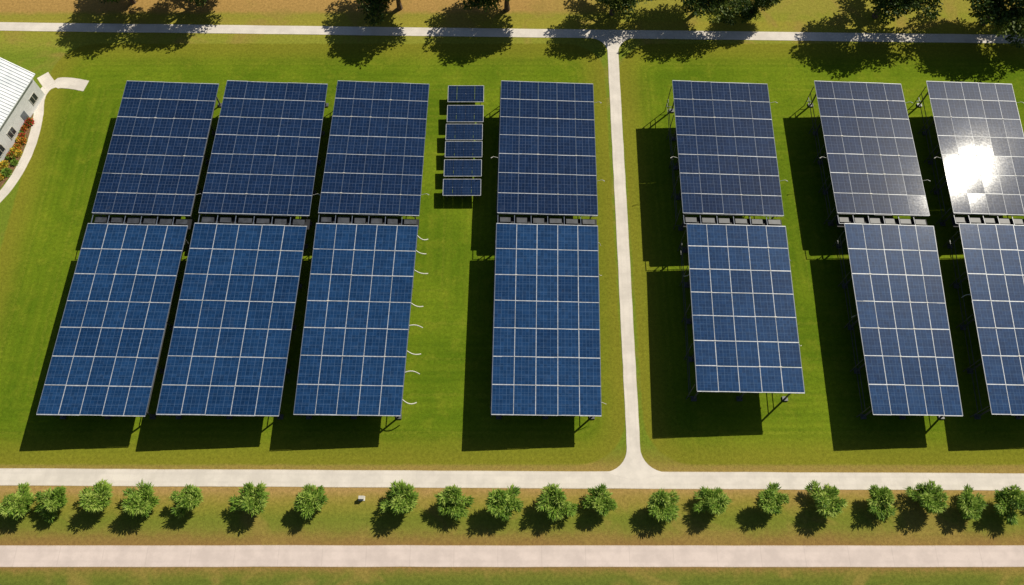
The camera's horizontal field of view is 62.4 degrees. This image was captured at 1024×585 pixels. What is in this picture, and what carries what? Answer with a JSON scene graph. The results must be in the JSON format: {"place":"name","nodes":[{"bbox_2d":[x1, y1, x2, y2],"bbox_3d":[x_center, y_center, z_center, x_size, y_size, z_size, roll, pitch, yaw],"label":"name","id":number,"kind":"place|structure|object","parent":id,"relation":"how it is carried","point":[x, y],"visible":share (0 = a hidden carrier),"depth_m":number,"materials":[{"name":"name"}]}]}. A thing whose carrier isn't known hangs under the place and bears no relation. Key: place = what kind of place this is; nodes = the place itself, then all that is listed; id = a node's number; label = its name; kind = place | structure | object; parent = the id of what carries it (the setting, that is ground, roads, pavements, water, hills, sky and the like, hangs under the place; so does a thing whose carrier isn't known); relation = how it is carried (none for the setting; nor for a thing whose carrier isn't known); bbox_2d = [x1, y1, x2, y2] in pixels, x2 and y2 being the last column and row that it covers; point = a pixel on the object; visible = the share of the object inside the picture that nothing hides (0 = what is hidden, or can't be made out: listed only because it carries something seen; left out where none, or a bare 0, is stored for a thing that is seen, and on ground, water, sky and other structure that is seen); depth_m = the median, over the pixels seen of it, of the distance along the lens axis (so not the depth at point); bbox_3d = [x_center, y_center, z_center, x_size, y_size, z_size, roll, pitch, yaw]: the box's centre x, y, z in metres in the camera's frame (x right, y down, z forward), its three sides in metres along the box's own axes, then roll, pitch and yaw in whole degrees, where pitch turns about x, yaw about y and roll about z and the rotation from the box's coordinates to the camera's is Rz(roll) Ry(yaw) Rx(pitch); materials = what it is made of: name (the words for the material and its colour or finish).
{"place":"outdoors","nodes":[
{"label":"outdoors","id":0,"kind":"place"},
{"bbox_2d":[0,77,88,202],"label":"garden path","id":1,"kind":"structure","parent":0,"point":[32,140],"depth_m":145.27,"materials":[{"name":"concrete"}]},
{"bbox_2d":[37,72,54,88],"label":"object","id":2,"kind":"structure","parent":0,"point":[45,80],"depth_m":149.88,"materials":[{"name":"concrete"}]},
{"bbox_2d":[0,0,1023,584],"bbox_3d":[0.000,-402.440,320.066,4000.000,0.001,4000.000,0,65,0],"label":"ground","id":3,"kind":"structure","parent":0,"point":[448,422],"depth_m":129.41,"materials":[{"name":"green plant"}]},
{"bbox_2d":[0,114,32,187],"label":"flower bed","id":4,"kind":"object","parent":3,"relation":"on","point":[10,166],"visible":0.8,"depth_m":142.91,"materials":[{"name":"green plant"}]},
{"bbox_2d":[0,160,8,168],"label":"flowering shrub","id":5,"kind":"object","parent":4,"relation":"on","point":[2,162],"visible":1,"depth_m":141.88,"materials":[{"name":"yellow plant"}]},
{"bbox_2d":[1,167,11,176],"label":"flowering shrub","id":6,"kind":"object","parent":4,"relation":"on","point":[7,171],"visible":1,"depth_m":141.26,"materials":[{"name":"green plant"}]},
{"bbox_2d":[5,152,15,161],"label":"flowering shrub","id":7,"kind":"object","parent":4,"relation":"on","point":[7,158],"visible":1,"depth_m":142.54,"materials":[{"name":"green plant"}]},
{"bbox_2d":[10,159,17,165],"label":"flowering shrub","id":8,"kind":"object","parent":4,"relation":"on","point":[15,161],"visible":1,"depth_m":142.20,"materials":[{"name":"green plant"}]},
{"bbox_2d":[9,147,18,151],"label":"flowering shrub","id":9,"kind":"object","parent":4,"relation":"on","point":[12,149],"visible":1,"depth_m":143.13,"materials":[{"name":"yellow plant"}]},
{"bbox_2d":[13,143,21,149],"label":"flowering shrub","id":10,"kind":"object","parent":4,"relation":"on","point":[18,145],"visible":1,"depth_m":143.47,"materials":[{"name":"orange plant"}]},
{"bbox_2d":[14,149,22,156],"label":"flowering shrub","id":11,"kind":"object","parent":4,"relation":"on","point":[18,152],"visible":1,"depth_m":142.91,"materials":[{"name":"yellow plant"}]},
{"bbox_2d":[17,137,26,145],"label":"flowering shrub","id":12,"kind":"object","parent":4,"relation":"on","point":[20,139],"visible":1,"depth_m":143.98,"materials":[{"name":"orange plant"}]},
{"bbox_2d":[23,117,34,127],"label":"flowering shrub","id":13,"kind":"object","parent":4,"relation":"on","point":[27,123],"visible":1,"depth_m":145.47,"materials":[{"name":"red plant"}]},
{"bbox_2d":[0,482,36,519],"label":"young tree","id":14,"kind":"object","parent":3,"relation":"on","point":[17,504],"visible":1,"depth_m":116.17,"materials":[{"name":"green plant"}]},
{"bbox_2d":[0,79,44,161],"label":"walls","id":15,"kind":"structure","parent":3,"relation":"on","point":[15,120],"depth_m":143.76,"materials":[{"name":"white paint"}]},
{"bbox_2d":[0,57,34,127],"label":"roof","id":16,"kind":"structure","parent":15,"relation":"on","point":[15,80],"depth_m":142.02,"materials":[{"name":"white metal"}]},
{"bbox_2d":[0,92,38,156],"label":"windows and door","id":17,"kind":"structure","parent":15,"relation":"attached to","point":[12,131],"depth_m":144.02,"materials":[{"name":"black glass"}]},
{"bbox_2d":[34,485,67,523],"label":"young tree","id":18,"kind":"object","parent":3,"relation":"on","point":[53,501],"visible":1,"depth_m":116.48,"materials":[{"name":"green plant"}]},
{"bbox_2d":[78,479,113,513],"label":"young tree","id":19,"kind":"object","parent":3,"relation":"on","point":[98,499],"visible":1,"depth_m":116.23,"materials":[{"name":"green plant"}]},
{"bbox_2d":[99,0,135,3],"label":"shade tree","id":20,"kind":"object","parent":3,"relation":"on","point":[133,1],"visible":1,"depth_m":149.95,"materials":[{"name":"green plant"}]},
{"bbox_2d":[36,81,221,418],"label":"solar panel array","id":21,"kind":"object","parent":3,"relation":"on","point":[104,361],"visible":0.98,"depth_m":129.43,"materials":[{"name":"blue glass"}]},
{"bbox_2d":[120,480,159,517],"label":"young tree","id":22,"kind":"object","parent":3,"relation":"on","point":[140,501],"visible":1,"depth_m":116.19,"materials":[{"name":"green plant"}]},
{"bbox_2d":[169,483,203,517],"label":"young tree","id":23,"kind":"object","parent":3,"relation":"on","point":[188,498],"visible":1,"depth_m":116.28,"materials":[{"name":"green plant"}]},
{"bbox_2d":[186,0,207,7],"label":"shade tree","id":24,"kind":"object","parent":3,"relation":"on","point":[200,2],"visible":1,"depth_m":149.81,"materials":[{"name":"green plant"}]},
{"bbox_2d":[156,80,328,418],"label":"solar panel array","id":25,"kind":"object","parent":3,"relation":"on","point":[232,297],"visible":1,"depth_m":129.35,"materials":[{"name":"blue glass"}]},
{"bbox_2d":[228,481,269,515],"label":"young tree","id":26,"kind":"object","parent":3,"relation":"on","point":[251,498],"visible":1,"depth_m":116.38,"materials":[{"name":"green plant"}]},
{"bbox_2d":[293,483,327,518],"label":"young tree","id":27,"kind":"object","parent":3,"relation":"on","point":[309,500],"visible":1,"depth_m":116.20,"materials":[{"name":"green plant"}]},
{"bbox_2d":[293,80,428,418],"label":"solar panel array","id":28,"kind":"object","parent":3,"relation":"on","point":[360,325],"visible":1,"depth_m":129.43,"materials":[{"name":"blue glass"}]},
{"bbox_2d":[358,496,364,500],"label":"utility cabinet","id":29,"kind":"object","parent":3,"relation":"on","point":[361,498],"visible":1,"depth_m":118.28,"materials":[{"name":"white plastic"}]},
{"bbox_2d":[355,0,402,26],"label":"shade tree","id":30,"kind":"object","parent":3,"relation":"on","point":[373,8],"visible":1,"depth_m":148.99,"materials":[{"name":"green plant"}]},
{"bbox_2d":[378,479,418,514],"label":"young tree","id":31,"kind":"object","parent":3,"relation":"on","point":[401,496],"visible":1,"depth_m":116.36,"materials":[{"name":"green plant"}]},
{"bbox_2d":[434,484,474,520],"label":"young tree","id":32,"kind":"object","parent":3,"relation":"on","point":[452,503],"visible":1,"depth_m":116.25,"materials":[{"name":"green plant"}]},
{"bbox_2d":[443,179,480,198],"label":"solar table","id":33,"kind":"object","parent":3,"relation":"on","point":[462,187],"visible":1,"depth_m":138.20,"materials":[{"name":"blue glass"}]},
{"bbox_2d":[444,159,481,178],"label":"solar table","id":34,"kind":"object","parent":3,"relation":"on","point":[467,167],"visible":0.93,"depth_m":139.83,"materials":[{"name":"blue glass"}]},
{"bbox_2d":[445,141,481,158],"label":"solar table","id":35,"kind":"object","parent":3,"relation":"on","point":[467,149],"visible":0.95,"depth_m":141.35,"materials":[{"name":"blue glass"}]},
{"bbox_2d":[445,124,482,140],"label":"solar table","id":36,"kind":"object","parent":3,"relation":"on","point":[464,132],"visible":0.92,"depth_m":142.80,"materials":[{"name":"blue glass"}]},
{"bbox_2d":[447,105,483,123],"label":"solar table","id":37,"kind":"object","parent":3,"relation":"on","point":[465,113],"visible":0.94,"depth_m":144.46,"materials":[{"name":"blue glass"}]},
{"bbox_2d":[448,85,483,104],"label":"solar table","id":38,"kind":"object","parent":3,"relation":"on","point":[464,93],"visible":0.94,"depth_m":146.24,"materials":[{"name":"blue glass"}]},
{"bbox_2d":[463,0,509,12],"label":"shade tree","id":39,"kind":"object","parent":3,"relation":"on","point":[479,3],"visible":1,"depth_m":149.62,"materials":[{"name":"green plant"}]},
{"bbox_2d":[485,484,523,521],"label":"young tree","id":40,"kind":"object","parent":3,"relation":"on","point":[503,504],"visible":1,"depth_m":115.54,"materials":[{"name":"green plant"}]},
{"bbox_2d":[490,80,604,418],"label":"solar panel array","id":41,"kind":"object","parent":3,"relation":"on","point":[544,290],"visible":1,"depth_m":129.38,"materials":[{"name":"blue glass"}]},
{"bbox_2d":[535,482,577,522],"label":"young tree","id":42,"kind":"object","parent":3,"relation":"on","point":[551,499],"visible":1,"depth_m":115.95,"materials":[{"name":"green plant"}]},
{"bbox_2d":[581,483,617,516],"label":"young tree","id":43,"kind":"object","parent":3,"relation":"on","point":[600,501],"visible":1,"depth_m":116.71,"materials":[{"name":"green plant"}]},
{"bbox_2d":[590,33,634,51],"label":"path junction","id":44,"kind":"object","parent":3,"relation":"on","point":[612,42],"visible":1,"depth_m":153.82,"materials":[{"name":"concrete"}]},
{"bbox_2d":[591,0,651,19],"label":"shade tree","id":45,"kind":"object","parent":3,"relation":"on","point":[618,5],"visible":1,"depth_m":148.62,"materials":[{"name":"green plant"}]},
{"bbox_2d":[604,447,665,480],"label":"path junction","id":46,"kind":"object","parent":3,"relation":"on","point":[634,465],"visible":1,"depth_m":120.65,"materials":[{"name":"concrete"}]},
{"bbox_2d":[646,487,679,523],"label":"young tree","id":47,"kind":"object","parent":3,"relation":"on","point":[660,503],"visible":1,"depth_m":115.80,"materials":[{"name":"green plant"}]},
{"bbox_2d":[693,485,731,516],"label":"young tree","id":48,"kind":"object","parent":3,"relation":"on","point":[714,501],"visible":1,"depth_m":116.54,"materials":[{"name":"green plant"}]},
{"bbox_2d":[675,0,752,25],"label":"shade tree","id":49,"kind":"object","parent":3,"relation":"on","point":[717,8],"visible":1,"depth_m":148.80,"materials":[{"name":"green plant"}]},
{"bbox_2d":[665,80,804,400],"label":"solar panel array","id":50,"kind":"object","parent":3,"relation":"on","point":[745,335],"visible":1,"depth_m":128.85,"materials":[{"name":"blue glass"}]},
{"bbox_2d":[731,0,781,22],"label":"shade tree","id":51,"kind":"object","parent":3,"relation":"on","point":[754,11],"visible":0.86,"depth_m":150.95,"materials":[{"name":"green plant"}]},
{"bbox_2d":[757,482,789,516],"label":"young tree","id":52,"kind":"object","parent":3,"relation":"on","point":[771,499],"visible":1,"depth_m":116.04,"materials":[{"name":"green plant"}]},
{"bbox_2d":[805,480,847,518],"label":"young tree","id":53,"kind":"object","parent":3,"relation":"on","point":[828,502],"visible":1,"depth_m":116.04,"materials":[{"name":"green plant"}]},
{"bbox_2d":[866,484,896,519],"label":"young tree","id":54,"kind":"object","parent":3,"relation":"on","point":[881,500],"visible":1,"depth_m":116.53,"materials":[{"name":"green plant"}]},
{"bbox_2d":[804,81,962,418],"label":"solar panel array","id":55,"kind":"object","parent":3,"relation":"on","point":[902,319],"visible":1,"depth_m":130.00,"materials":[{"name":"blue glass"}]},
{"bbox_2d":[866,0,943,25],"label":"shade tree","id":56,"kind":"object","parent":3,"relation":"on","point":[887,7],"visible":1,"depth_m":146.49,"materials":[{"name":"green plant"}]},
{"bbox_2d":[905,480,948,515],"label":"young tree","id":57,"kind":"object","parent":3,"relation":"on","point":[931,498],"visible":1,"depth_m":116.30,"materials":[{"name":"green plant"}]},
{"bbox_2d":[913,81,1023,418],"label":"solar panel array","id":58,"kind":"object","parent":3,"relation":"on","point":[980,134],"visible":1,"depth_m":133.09,"materials":[{"name":"blue glass"}]},
{"bbox_2d":[955,483,987,520],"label":"young tree","id":59,"kind":"object","parent":3,"relation":"on","point":[969,504],"visible":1,"depth_m":116.09,"materials":[{"name":"green plant"}]},
{"bbox_2d":[963,0,1023,47],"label":"shade tree","id":60,"kind":"object","parent":3,"relation":"on","point":[1001,15],"visible":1,"depth_m":146.55,"materials":[{"name":"green plant"}]},
{"bbox_2d":[992,484,1023,525],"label":"young tree","id":61,"kind":"object","parent":3,"relation":"on","point":[1007,499],"visible":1,"depth_m":116.00,"materials":[{"name":"green plant"}]},
{"bbox_2d":[0,545,1023,566],"bbox_3d":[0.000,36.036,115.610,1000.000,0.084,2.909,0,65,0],"label":"access road","id":62,"kind":"structure","parent":0,"point":[503,556],"depth_m":115.55,"materials":[{"name":"concrete"}]},
{"bbox_2d":[0,468,1023,490],"bbox_3d":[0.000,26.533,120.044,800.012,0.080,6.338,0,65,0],"label":"cross path","id":63,"kind":"structure","parent":0,"point":[432,479],"depth_m":120.00,"materials":[{"name":"concrete"}]},
{"bbox_2d":[0,22,1023,42],"bbox_3d":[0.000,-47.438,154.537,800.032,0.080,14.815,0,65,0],"label":"path","id":64,"kind":"structure","parent":0,"point":[508,32],"depth_m":154.53,"materials":[{"name":"concrete"}]},
{"bbox_2d":[608,52,639,446],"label":"central path","id":65,"kind":"structure","parent":0,"point":[629,369],"depth_m":134.75,"materials":[{"name":"concrete"}]}
]}

